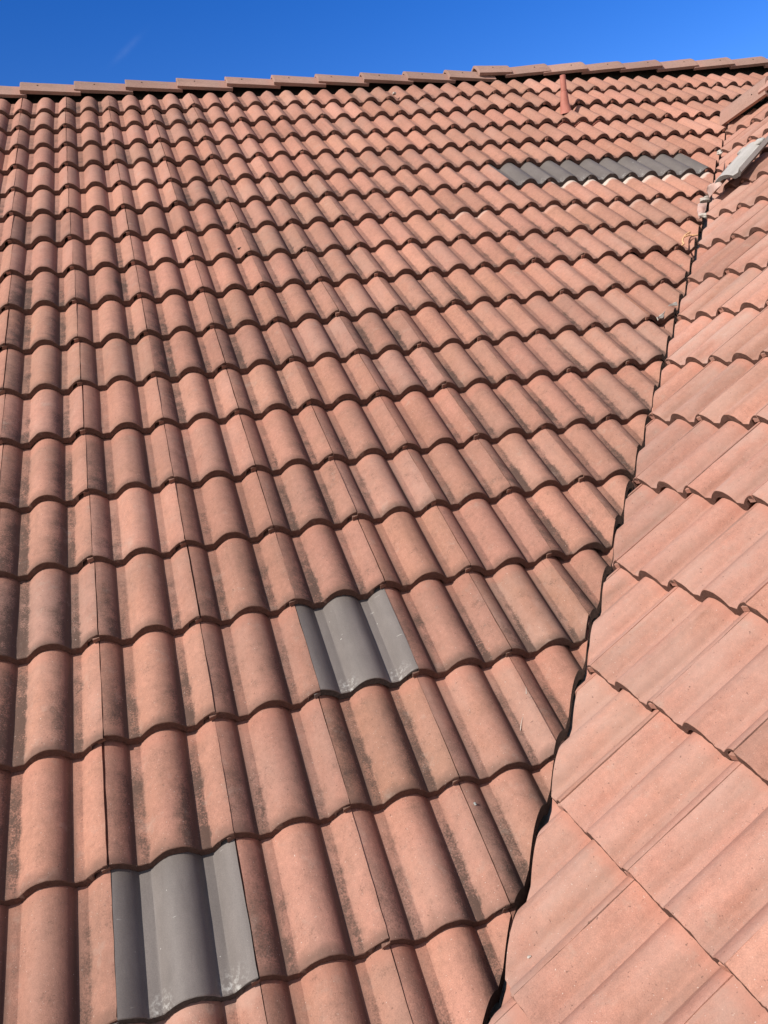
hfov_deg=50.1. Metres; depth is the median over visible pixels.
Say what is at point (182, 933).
grey roof tile
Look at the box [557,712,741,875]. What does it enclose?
roof tile
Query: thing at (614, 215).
roof tile
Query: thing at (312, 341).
roof tile
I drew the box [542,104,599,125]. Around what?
roof tile
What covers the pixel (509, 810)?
roof tile
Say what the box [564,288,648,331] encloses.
roof tile
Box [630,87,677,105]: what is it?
roof tile
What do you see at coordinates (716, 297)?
roof tile
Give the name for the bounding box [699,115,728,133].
roof tile
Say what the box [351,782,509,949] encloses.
roof tile
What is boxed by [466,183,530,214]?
roof tile
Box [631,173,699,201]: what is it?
roof tile
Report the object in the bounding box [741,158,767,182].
roof tile
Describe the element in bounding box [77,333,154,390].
roof tile
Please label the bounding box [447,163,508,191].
roof tile
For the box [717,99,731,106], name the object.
roof tile
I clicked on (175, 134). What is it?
roof tile
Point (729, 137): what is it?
roof tile
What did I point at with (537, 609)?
roof tile
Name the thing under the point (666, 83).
roof tile
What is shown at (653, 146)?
roof tile
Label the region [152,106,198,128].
roof tile
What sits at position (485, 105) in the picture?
roof tile
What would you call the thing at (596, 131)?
roof tile
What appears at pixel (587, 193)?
roof tile
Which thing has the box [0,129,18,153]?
roof tile
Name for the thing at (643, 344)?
roof tile
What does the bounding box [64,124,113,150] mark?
roof tile
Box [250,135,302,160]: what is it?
roof tile
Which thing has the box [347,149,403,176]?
roof tile
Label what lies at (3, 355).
roof tile
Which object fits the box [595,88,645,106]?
roof tile
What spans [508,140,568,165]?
roof tile
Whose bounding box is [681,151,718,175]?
roof tile
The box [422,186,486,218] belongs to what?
roof tile
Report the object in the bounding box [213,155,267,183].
roof tile
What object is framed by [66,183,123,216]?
roof tile
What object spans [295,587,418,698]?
grey roof tile
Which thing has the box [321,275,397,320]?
roof tile
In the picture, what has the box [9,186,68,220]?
roof tile
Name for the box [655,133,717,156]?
roof tile
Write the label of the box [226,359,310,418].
roof tile
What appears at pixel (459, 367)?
roof tile
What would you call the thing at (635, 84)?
roof tile
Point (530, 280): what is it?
roof tile
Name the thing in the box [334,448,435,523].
roof tile
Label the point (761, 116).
roof tile
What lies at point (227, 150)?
roof tile
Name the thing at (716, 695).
roof tile
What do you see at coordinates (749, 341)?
roof tile
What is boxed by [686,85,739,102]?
roof tile
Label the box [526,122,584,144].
roof tile
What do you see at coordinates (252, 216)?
roof tile
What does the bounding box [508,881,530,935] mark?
roof tile
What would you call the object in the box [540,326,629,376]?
roof tile
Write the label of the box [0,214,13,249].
roof tile
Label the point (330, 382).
roof tile
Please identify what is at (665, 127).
roof tile
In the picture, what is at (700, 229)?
roof tile
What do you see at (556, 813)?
roof tile
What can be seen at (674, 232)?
roof tile
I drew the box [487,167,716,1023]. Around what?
valley gutter
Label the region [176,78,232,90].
ridge cap
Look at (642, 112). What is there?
roof tile
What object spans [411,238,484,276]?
roof tile
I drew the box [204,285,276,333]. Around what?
roof tile
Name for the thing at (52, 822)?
roof tile
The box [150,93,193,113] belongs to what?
roof tile
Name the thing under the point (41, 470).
roof tile
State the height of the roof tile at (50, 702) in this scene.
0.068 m
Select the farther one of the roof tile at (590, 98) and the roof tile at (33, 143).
the roof tile at (590, 98)
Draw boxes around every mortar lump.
[698,213,706,217]
[700,196,710,202]
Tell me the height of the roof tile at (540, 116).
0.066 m
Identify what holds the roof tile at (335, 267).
on the roof tile at (353, 299)
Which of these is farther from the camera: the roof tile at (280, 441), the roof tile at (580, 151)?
the roof tile at (580, 151)
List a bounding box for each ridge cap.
[0,86,26,97]
[19,82,80,95]
[74,81,132,94]
[125,80,182,92]
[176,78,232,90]
[224,77,280,88]
[271,75,325,87]
[314,74,368,86]
[359,72,413,84]
[402,71,455,83]
[443,70,495,81]
[471,66,511,75]
[504,64,550,77]
[543,62,587,75]
[580,61,624,73]
[619,60,662,71]
[655,59,698,71]
[693,57,734,69]
[720,76,767,125]
[729,56,767,68]
[758,80,767,93]
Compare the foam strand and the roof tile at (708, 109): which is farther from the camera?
the roof tile at (708, 109)
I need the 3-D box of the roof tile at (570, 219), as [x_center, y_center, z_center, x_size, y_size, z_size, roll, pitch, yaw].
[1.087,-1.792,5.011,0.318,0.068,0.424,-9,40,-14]
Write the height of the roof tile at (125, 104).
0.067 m
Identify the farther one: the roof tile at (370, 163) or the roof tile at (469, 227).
the roof tile at (370, 163)
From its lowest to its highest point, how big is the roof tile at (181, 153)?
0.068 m
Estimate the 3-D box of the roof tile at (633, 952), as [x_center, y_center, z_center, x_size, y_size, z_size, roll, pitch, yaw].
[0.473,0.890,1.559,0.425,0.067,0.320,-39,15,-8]
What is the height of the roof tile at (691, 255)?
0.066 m
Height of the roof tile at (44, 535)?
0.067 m
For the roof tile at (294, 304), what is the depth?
4.03 m
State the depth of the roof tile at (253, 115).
6.01 m
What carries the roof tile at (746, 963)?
on the roof tile at (732, 1000)
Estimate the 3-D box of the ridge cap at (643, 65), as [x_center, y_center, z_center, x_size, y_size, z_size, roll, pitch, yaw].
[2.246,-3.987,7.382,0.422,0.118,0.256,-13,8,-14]
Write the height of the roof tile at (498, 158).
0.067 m
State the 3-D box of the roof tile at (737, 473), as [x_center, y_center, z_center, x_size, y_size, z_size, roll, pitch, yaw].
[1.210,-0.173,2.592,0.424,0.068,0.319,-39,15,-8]
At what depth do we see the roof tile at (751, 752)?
1.72 m
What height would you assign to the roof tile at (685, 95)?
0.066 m
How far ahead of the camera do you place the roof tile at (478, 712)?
2.35 m
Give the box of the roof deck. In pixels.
[0,66,767,1007]
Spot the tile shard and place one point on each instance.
(701, 207)
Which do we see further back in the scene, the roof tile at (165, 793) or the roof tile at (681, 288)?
the roof tile at (681, 288)
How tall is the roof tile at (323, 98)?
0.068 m
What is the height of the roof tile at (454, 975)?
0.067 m
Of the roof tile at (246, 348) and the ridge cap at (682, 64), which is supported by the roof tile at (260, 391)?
the roof tile at (246, 348)
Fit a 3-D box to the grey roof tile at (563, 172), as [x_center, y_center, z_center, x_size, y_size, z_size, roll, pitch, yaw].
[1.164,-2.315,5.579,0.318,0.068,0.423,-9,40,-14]
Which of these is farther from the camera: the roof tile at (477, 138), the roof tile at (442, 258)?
the roof tile at (477, 138)
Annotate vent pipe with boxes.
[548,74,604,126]
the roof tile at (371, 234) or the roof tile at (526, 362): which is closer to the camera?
the roof tile at (526, 362)
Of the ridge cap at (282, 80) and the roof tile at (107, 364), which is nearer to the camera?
the roof tile at (107, 364)
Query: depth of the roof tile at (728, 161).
5.55 m
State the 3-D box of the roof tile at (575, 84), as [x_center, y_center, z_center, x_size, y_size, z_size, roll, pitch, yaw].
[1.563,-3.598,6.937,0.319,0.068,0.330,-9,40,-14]
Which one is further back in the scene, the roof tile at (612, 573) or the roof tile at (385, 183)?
the roof tile at (385, 183)
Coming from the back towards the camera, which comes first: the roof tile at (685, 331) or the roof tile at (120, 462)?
the roof tile at (685, 331)
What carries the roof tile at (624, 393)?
on the roof tile at (633, 430)
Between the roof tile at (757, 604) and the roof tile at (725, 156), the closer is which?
the roof tile at (757, 604)
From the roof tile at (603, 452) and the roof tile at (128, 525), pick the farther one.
the roof tile at (603, 452)
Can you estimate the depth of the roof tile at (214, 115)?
5.95 m
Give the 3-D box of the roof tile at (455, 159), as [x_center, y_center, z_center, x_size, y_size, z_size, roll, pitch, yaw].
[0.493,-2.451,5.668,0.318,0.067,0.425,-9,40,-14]
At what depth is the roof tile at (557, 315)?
4.09 m
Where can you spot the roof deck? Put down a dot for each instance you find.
(296, 90)
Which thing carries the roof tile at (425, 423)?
on the roof tile at (453, 477)
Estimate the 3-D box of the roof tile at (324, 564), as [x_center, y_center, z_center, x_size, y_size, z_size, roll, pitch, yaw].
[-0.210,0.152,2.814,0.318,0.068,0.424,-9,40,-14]
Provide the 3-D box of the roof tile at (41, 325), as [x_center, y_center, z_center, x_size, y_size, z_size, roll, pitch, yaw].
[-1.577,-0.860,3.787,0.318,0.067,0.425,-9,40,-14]
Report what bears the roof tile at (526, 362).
on the roof tile at (564, 402)
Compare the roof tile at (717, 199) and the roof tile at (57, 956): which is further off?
the roof tile at (717, 199)
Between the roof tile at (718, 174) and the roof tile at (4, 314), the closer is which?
the roof tile at (4, 314)
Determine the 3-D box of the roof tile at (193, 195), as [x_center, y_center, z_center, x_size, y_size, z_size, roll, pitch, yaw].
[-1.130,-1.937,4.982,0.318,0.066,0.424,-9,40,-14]
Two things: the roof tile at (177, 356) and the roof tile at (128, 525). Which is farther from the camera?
the roof tile at (177, 356)
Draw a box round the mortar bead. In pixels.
[657,302,677,319]
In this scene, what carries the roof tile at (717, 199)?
on the roof tile
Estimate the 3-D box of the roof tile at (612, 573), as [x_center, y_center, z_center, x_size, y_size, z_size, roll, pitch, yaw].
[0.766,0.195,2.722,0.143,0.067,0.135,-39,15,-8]
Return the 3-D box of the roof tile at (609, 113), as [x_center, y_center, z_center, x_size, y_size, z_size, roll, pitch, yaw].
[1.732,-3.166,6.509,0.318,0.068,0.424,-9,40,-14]
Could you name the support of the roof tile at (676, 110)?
on the roof tile at (699, 126)
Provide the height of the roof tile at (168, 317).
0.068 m
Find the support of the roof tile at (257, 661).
on the roof tile at (281, 768)
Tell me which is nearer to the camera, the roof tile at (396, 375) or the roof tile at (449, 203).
the roof tile at (396, 375)
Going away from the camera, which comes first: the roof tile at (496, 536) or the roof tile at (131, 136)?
the roof tile at (496, 536)
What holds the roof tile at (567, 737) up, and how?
on the valley gutter
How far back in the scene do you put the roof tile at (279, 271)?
4.27 m
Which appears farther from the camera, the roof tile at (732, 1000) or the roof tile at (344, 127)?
the roof tile at (344, 127)
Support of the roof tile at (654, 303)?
on the roof tile at (667, 327)
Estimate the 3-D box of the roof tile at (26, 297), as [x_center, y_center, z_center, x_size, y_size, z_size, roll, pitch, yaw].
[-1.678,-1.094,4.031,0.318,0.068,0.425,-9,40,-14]
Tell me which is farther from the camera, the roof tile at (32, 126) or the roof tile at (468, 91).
the roof tile at (468, 91)
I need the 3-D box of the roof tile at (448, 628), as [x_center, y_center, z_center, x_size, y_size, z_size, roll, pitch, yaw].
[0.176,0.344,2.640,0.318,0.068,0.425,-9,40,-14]
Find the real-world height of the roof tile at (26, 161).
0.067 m
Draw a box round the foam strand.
[681,231,697,245]
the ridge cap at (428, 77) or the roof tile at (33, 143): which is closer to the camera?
the roof tile at (33, 143)
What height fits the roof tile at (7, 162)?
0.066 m
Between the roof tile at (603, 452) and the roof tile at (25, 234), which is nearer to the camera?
the roof tile at (603, 452)
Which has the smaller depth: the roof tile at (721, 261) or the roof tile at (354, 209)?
the roof tile at (721, 261)
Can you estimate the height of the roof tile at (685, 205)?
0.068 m
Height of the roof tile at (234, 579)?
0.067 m
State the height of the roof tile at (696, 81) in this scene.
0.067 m
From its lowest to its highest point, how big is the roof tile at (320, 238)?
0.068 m
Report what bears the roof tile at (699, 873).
on the roof tile at (633, 952)
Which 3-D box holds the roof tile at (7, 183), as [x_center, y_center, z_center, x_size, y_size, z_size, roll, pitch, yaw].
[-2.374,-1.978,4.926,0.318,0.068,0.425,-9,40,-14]
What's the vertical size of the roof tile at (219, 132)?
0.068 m
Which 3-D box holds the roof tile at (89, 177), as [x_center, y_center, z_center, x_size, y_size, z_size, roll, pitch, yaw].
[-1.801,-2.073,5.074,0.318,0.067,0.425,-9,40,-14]
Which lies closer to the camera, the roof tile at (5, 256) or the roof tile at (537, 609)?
the roof tile at (537, 609)
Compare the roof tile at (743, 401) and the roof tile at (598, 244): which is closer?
the roof tile at (743, 401)
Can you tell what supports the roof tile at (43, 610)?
on the roof tile at (50, 702)
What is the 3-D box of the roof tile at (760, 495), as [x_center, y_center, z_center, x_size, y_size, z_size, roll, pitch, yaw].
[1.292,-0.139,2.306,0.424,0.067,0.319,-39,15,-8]
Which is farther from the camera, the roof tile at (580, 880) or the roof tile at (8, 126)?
the roof tile at (8, 126)
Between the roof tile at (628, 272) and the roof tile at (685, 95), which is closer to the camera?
the roof tile at (628, 272)
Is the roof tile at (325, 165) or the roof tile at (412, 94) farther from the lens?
the roof tile at (412, 94)
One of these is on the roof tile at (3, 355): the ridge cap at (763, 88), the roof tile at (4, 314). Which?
the roof tile at (4, 314)
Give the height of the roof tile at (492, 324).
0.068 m
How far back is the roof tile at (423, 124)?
6.08 m
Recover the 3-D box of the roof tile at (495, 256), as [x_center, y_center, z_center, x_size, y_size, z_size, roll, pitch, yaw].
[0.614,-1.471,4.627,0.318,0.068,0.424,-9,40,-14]
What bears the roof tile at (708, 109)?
on the roof tile at (715, 119)
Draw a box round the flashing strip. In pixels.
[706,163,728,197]
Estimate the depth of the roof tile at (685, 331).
3.76 m
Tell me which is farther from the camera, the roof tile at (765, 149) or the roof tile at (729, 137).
the roof tile at (729, 137)
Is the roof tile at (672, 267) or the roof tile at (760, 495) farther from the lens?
the roof tile at (672, 267)
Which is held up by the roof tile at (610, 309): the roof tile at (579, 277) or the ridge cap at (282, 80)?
the roof tile at (579, 277)
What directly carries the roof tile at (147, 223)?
on the roof tile at (154, 251)
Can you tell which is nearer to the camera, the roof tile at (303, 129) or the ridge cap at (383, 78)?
the roof tile at (303, 129)
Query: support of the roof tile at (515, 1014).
on the roof tile
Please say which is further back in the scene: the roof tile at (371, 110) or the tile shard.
the roof tile at (371, 110)
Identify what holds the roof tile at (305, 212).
on the roof tile at (320, 238)
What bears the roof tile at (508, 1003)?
on the roof deck
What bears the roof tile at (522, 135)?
on the roof tile at (542, 153)
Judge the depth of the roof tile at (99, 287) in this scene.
4.04 m
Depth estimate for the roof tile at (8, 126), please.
5.60 m
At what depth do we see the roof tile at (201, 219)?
4.68 m
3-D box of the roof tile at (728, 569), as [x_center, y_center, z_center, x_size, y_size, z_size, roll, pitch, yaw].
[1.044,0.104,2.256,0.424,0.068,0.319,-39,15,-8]
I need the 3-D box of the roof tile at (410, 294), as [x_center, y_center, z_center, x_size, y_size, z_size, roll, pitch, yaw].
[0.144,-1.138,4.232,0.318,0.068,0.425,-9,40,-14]
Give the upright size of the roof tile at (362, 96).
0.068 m
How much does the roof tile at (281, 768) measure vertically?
0.068 m
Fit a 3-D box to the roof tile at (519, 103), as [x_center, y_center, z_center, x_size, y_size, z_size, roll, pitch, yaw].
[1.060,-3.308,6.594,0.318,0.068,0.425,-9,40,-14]
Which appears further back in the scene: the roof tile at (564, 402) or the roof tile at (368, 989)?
the roof tile at (564, 402)
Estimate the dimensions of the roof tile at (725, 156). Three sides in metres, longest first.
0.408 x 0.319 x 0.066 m
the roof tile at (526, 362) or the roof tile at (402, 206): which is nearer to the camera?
the roof tile at (526, 362)
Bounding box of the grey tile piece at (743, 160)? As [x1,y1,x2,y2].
[715,136,767,191]
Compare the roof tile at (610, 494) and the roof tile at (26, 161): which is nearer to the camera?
the roof tile at (610, 494)
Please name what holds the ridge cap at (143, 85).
on the roof deck
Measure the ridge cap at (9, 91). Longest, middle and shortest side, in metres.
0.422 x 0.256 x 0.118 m
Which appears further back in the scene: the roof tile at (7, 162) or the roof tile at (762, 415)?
the roof tile at (7, 162)
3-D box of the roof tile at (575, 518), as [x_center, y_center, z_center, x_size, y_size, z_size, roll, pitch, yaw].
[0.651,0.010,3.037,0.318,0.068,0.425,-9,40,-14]
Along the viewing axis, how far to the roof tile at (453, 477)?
3.15 m
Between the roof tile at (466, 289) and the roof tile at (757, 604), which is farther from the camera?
the roof tile at (466, 289)
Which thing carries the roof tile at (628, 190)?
on the roof tile at (657, 212)
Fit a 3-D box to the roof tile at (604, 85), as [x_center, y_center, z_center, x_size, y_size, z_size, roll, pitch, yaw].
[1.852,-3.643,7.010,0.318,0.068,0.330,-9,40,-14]
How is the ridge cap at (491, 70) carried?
on the ridge cap at (463, 75)
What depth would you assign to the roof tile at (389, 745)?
2.27 m
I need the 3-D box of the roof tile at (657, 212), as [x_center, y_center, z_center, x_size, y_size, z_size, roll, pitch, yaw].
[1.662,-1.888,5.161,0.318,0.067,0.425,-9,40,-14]
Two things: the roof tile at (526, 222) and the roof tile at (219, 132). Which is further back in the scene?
the roof tile at (219, 132)
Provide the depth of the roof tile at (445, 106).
6.37 m
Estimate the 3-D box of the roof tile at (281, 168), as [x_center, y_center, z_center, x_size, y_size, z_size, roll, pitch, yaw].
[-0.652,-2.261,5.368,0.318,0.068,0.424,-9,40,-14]
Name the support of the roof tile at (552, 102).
on the roof tile at (575, 115)
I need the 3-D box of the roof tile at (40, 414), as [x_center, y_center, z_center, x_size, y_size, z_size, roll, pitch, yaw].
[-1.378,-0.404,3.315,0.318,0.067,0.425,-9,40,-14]
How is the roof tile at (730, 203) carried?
on the roof tile at (712, 224)
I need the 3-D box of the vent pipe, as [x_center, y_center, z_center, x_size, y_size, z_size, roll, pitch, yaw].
[1.443,-3.180,6.354,0.500,0.441,0.258,-9,10,-14]
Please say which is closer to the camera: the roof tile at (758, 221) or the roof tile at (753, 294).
the roof tile at (753, 294)
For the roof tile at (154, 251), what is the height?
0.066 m
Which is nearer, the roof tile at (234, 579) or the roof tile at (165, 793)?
the roof tile at (165, 793)
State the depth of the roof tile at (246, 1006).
1.79 m
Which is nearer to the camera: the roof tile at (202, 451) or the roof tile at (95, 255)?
the roof tile at (202, 451)
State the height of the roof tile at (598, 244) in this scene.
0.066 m
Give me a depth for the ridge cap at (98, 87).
6.17 m
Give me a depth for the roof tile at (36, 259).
4.21 m
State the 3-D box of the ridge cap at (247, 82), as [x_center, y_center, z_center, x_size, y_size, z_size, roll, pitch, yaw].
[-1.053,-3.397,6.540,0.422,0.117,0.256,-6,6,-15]
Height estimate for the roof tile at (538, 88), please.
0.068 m
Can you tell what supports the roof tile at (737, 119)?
on the roof tile
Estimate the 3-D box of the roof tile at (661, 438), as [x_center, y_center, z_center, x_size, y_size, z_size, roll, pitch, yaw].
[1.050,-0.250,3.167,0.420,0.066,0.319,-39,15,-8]
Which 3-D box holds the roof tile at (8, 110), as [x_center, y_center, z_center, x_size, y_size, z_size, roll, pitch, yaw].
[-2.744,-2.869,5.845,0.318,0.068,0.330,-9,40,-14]
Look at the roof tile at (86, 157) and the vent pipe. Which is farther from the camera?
the vent pipe
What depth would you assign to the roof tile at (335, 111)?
6.17 m
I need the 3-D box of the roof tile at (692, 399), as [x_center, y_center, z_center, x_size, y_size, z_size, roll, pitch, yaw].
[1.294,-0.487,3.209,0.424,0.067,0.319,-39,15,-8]
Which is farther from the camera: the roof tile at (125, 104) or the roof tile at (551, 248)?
the roof tile at (125, 104)
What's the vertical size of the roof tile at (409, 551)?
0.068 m
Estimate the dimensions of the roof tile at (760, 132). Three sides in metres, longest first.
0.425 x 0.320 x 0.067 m
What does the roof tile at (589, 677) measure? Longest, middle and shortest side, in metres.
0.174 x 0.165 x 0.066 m
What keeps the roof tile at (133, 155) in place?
on the roof tile at (138, 175)
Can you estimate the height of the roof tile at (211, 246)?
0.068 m
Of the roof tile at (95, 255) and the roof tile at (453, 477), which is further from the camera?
the roof tile at (95, 255)
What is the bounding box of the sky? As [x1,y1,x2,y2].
[0,0,767,86]
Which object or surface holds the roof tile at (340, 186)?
on the roof tile at (354, 209)
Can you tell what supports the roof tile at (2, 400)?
on the roof tile at (1, 449)
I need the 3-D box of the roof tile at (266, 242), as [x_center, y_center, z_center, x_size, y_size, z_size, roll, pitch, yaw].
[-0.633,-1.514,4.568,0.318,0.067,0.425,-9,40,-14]
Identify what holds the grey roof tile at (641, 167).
on the roof tile at (668, 187)
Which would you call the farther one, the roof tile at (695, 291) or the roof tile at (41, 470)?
the roof tile at (695, 291)
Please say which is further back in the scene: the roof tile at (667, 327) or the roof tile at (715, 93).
the roof tile at (715, 93)
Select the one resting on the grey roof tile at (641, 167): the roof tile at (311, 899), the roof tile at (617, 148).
the roof tile at (617, 148)
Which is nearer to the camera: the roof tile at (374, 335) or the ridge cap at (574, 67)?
the roof tile at (374, 335)
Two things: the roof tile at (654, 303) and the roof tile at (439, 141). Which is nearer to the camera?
the roof tile at (654, 303)
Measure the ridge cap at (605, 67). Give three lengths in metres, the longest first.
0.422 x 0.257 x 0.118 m
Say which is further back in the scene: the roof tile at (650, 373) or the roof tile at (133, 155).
the roof tile at (133, 155)
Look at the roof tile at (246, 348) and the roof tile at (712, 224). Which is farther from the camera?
the roof tile at (712, 224)
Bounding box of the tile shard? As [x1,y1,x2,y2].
[697,203,706,218]
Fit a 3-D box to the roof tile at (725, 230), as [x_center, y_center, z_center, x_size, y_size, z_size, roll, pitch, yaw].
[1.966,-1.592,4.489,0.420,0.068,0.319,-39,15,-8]
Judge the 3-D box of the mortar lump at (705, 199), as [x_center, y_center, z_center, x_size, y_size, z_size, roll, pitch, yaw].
[2.046,-1.990,5.233,0.069,0.041,0.062,-6,-1,-35]
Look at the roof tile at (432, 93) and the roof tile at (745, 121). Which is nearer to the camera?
the roof tile at (745, 121)
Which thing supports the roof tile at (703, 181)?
on the roof tile
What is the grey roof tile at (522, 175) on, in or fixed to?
on the roof tile at (546, 195)
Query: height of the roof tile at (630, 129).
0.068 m
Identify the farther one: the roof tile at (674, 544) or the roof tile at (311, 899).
the roof tile at (674, 544)
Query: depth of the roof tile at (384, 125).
6.00 m
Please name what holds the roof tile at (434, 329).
on the roof tile at (459, 367)
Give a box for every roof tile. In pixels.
[0,98,21,118]
[0,111,20,135]
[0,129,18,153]
[0,146,17,174]
[0,168,16,197]
[0,189,14,221]
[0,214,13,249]
[0,243,12,282]
[0,273,11,313]
[0,307,8,346]
[0,340,80,399]
[0,347,7,389]
[0,383,83,448]
[0,393,5,439]
[0,431,87,513]
[0,443,3,472]
[0,493,91,581]
[0,559,97,664]
[0,640,102,771]
[0,743,107,905]
[0,870,117,1023]
[2,301,77,353]
[4,267,75,314]
[6,238,72,279]
[7,210,70,248]
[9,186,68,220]
[11,164,67,195]
[13,144,66,172]
[15,126,65,153]
[16,110,65,134]
[19,97,65,117]
[63,109,110,132]
[64,96,109,116]
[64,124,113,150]
[64,142,116,170]
[65,162,119,192]
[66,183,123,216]
[67,206,128,244]
[70,233,133,274]
[72,263,139,308]
[74,295,146,347]
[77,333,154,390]
[80,375,162,438]
[83,422,173,499]
[87,480,184,566]
[93,545,199,645]
[98,620,214,744]
[102,717,233,873]
[108,94,152,114]
[109,108,155,130]
[111,123,159,148]
[111,839,258,1023]
[114,140,164,167]
[117,159,170,189]
[121,181,176,213]
[125,203,184,240]
[128,983,266,1023]
[130,229,192,269]
[135,258,202,302]
[141,290,213,340]
[148,326,224,381]
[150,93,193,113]
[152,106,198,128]
[156,121,205,146]
[156,367,237,428]
[160,138,212,165]
[164,412,254,487]
[166,157,220,186]
[171,178,228,209]
[175,469,272,550]
[178,200,238,235]
[186,225,250,265]
[187,530,294,625]
[190,92,234,111]
[194,105,241,126]
[194,254,262,296]
[199,119,249,144]
[200,603,319,721]
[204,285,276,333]
[206,137,257,162]
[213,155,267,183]
[214,321,292,373]
[215,695,349,842]
[221,175,278,206]
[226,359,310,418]
[229,91,274,110]
[229,197,291,232]
[234,809,388,986]
[235,104,282,125]
[239,403,332,475]
[240,222,305,260]
[241,118,292,142]
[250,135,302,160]
[252,250,320,291]
[256,458,356,536]
[259,153,314,181]
[259,944,412,1023]
[263,280,337,326]
[268,90,313,108]
[268,173,327,203]
[275,102,322,123]
[275,517,384,608]
[278,314,357,366]
[280,194,342,228]
[283,116,333,140]
[293,133,346,158]
[293,218,359,256]
[294,352,378,409]
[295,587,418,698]
[304,151,359,178]
[305,89,351,107]
[307,246,377,286]
[311,394,406,464]
[313,101,361,122]
[315,170,374,200]
[318,674,458,811]
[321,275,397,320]
[323,115,374,138]
[328,192,391,224]
[334,131,388,156]
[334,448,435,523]
[339,308,420,358]
[342,87,388,105]
[343,215,410,251]
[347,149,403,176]
[351,99,400,120]
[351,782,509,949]
[357,505,470,591]
[358,346,445,400]
[360,168,419,197]
[360,242,431,281]
[362,113,414,136]
[375,129,429,154]
[375,188,439,220]
[378,85,424,103]
[378,270,454,314]
[380,386,477,453]
[384,570,510,678]
[388,97,437,117]
[389,147,446,173]
[390,910,510,1023]
[392,212,460,247]
[399,111,452,134]
[399,303,480,351]
[404,166,464,194]
[406,437,510,509]
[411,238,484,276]
[413,83,460,101]
[414,127,469,151]
[417,655,555,784]
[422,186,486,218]
[422,339,509,392]
[423,95,474,115]
[429,144,488,170]
[432,266,510,308]
[436,109,491,131]
[437,492,551,575]
[441,209,509,243]
[446,378,545,443]
[447,81,495,99]
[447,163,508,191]
[453,125,508,148]
[456,297,538,344]
[458,756,555,912]
[459,93,509,112]
[461,234,534,271]
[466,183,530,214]
[468,556,588,658]
[469,142,528,168]
[471,107,527,129]
[478,428,582,496]
[481,80,528,97]
[482,333,570,384]
[484,261,563,303]
[486,206,556,239]
[487,161,550,188]
[489,123,546,146]
[489,984,516,1023]
[493,91,545,110]
[495,1004,531,1023]
[505,812,634,997]
[507,105,564,127]
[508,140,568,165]
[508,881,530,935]
[509,181,574,210]
[509,628,589,758]
[510,293,594,338]
[510,371,610,433]
[510,881,733,1023]
[511,231,583,266]
[511,479,615,560]
[514,78,560,95]
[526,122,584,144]
[528,90,579,109]
[529,159,591,185]
[531,203,602,235]
[535,257,614,298]
[537,798,564,837]
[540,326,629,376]
[540,533,614,628]
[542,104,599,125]
[545,419,637,485]
[547,138,607,163]
[548,78,594,94]
[550,178,617,207]
[551,674,659,803]
[554,736,568,763]
[557,227,631,262]
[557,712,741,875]
[563,121,620,142]
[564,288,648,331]
[568,157,631,183]
[570,363,653,424]
[571,89,612,107]
[575,200,646,231]
[575,646,596,695]
[576,102,633,123]
[581,136,644,161]
[583,460,636,530]
[584,77,626,93]
[584,252,664,292]
[587,568,677,674]
[588,587,749,711]
[592,176,658,204]
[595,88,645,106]
[595,319,667,368]
[600,118,656,140]
[603,223,677,256]
[606,154,669,180]
[606,568,619,579]
[610,414,649,458]
[612,485,693,570]
[614,494,758,591]
[615,283,679,324]
[618,76,657,91]
[618,197,689,228]
[620,134,681,158]
[621,102,667,122]
[624,764,767,967]
[628,359,665,396]
[628,483,642,496]
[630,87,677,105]
[630,248,690,287]
[631,117,691,139]
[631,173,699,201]
[633,419,702,487]
[635,420,760,498]
[642,100,700,120]
[644,152,707,178]
[647,315,677,345]
[648,75,688,90]
[648,220,698,253]
[648,361,712,420]
[648,612,767,759]
[650,356,766,426]
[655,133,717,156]
[659,194,706,224]
[663,115,724,137]
[665,312,722,365]
[666,277,688,302]
[666,306,767,368]
[667,86,708,104]
[669,74,717,89]
[670,503,767,615]
[671,171,713,196]
[677,99,724,119]
[677,243,696,264]
[677,267,767,322]
[677,273,728,320]
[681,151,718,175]
[685,422,767,509]
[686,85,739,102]
[686,976,767,1023]
[688,231,767,284]
[688,237,736,278]
[690,220,702,233]
[697,357,767,429]
[698,73,747,88]
[698,208,739,244]
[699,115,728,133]
[699,200,767,249]
[700,132,724,150]
[706,175,767,219]
[707,184,741,212]
[709,308,767,365]
[713,152,767,194]
[714,172,721,181]
[716,132,767,171]
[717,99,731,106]
[718,921,767,1011]
[719,139,751,164]
[719,268,767,315]
[722,116,767,152]
[723,123,752,146]
[725,102,767,134]
[725,109,752,132]
[725,235,767,275]
[726,84,764,100]
[729,720,767,785]
[731,205,767,239]
[735,72,765,86]
[738,180,767,208]
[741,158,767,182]
[741,584,767,622]
[748,122,767,140]
[749,481,767,506]
[751,107,767,122]
[753,405,767,423]
[754,145,767,159]
[761,347,767,357]
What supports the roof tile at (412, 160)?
on the roof tile at (430, 181)
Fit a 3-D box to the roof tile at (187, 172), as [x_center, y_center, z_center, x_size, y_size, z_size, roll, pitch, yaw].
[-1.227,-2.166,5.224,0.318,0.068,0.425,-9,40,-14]
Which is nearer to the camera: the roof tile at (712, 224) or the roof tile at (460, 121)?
the roof tile at (712, 224)
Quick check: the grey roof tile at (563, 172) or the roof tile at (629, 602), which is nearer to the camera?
the roof tile at (629, 602)
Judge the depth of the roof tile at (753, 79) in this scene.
7.38 m
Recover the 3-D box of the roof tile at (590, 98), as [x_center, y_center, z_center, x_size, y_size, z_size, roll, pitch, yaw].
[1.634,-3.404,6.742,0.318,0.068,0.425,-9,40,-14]
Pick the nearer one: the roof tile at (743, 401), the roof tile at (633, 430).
the roof tile at (743, 401)
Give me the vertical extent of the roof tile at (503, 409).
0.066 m
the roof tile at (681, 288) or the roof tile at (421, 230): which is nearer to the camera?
the roof tile at (681, 288)
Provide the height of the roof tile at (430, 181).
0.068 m

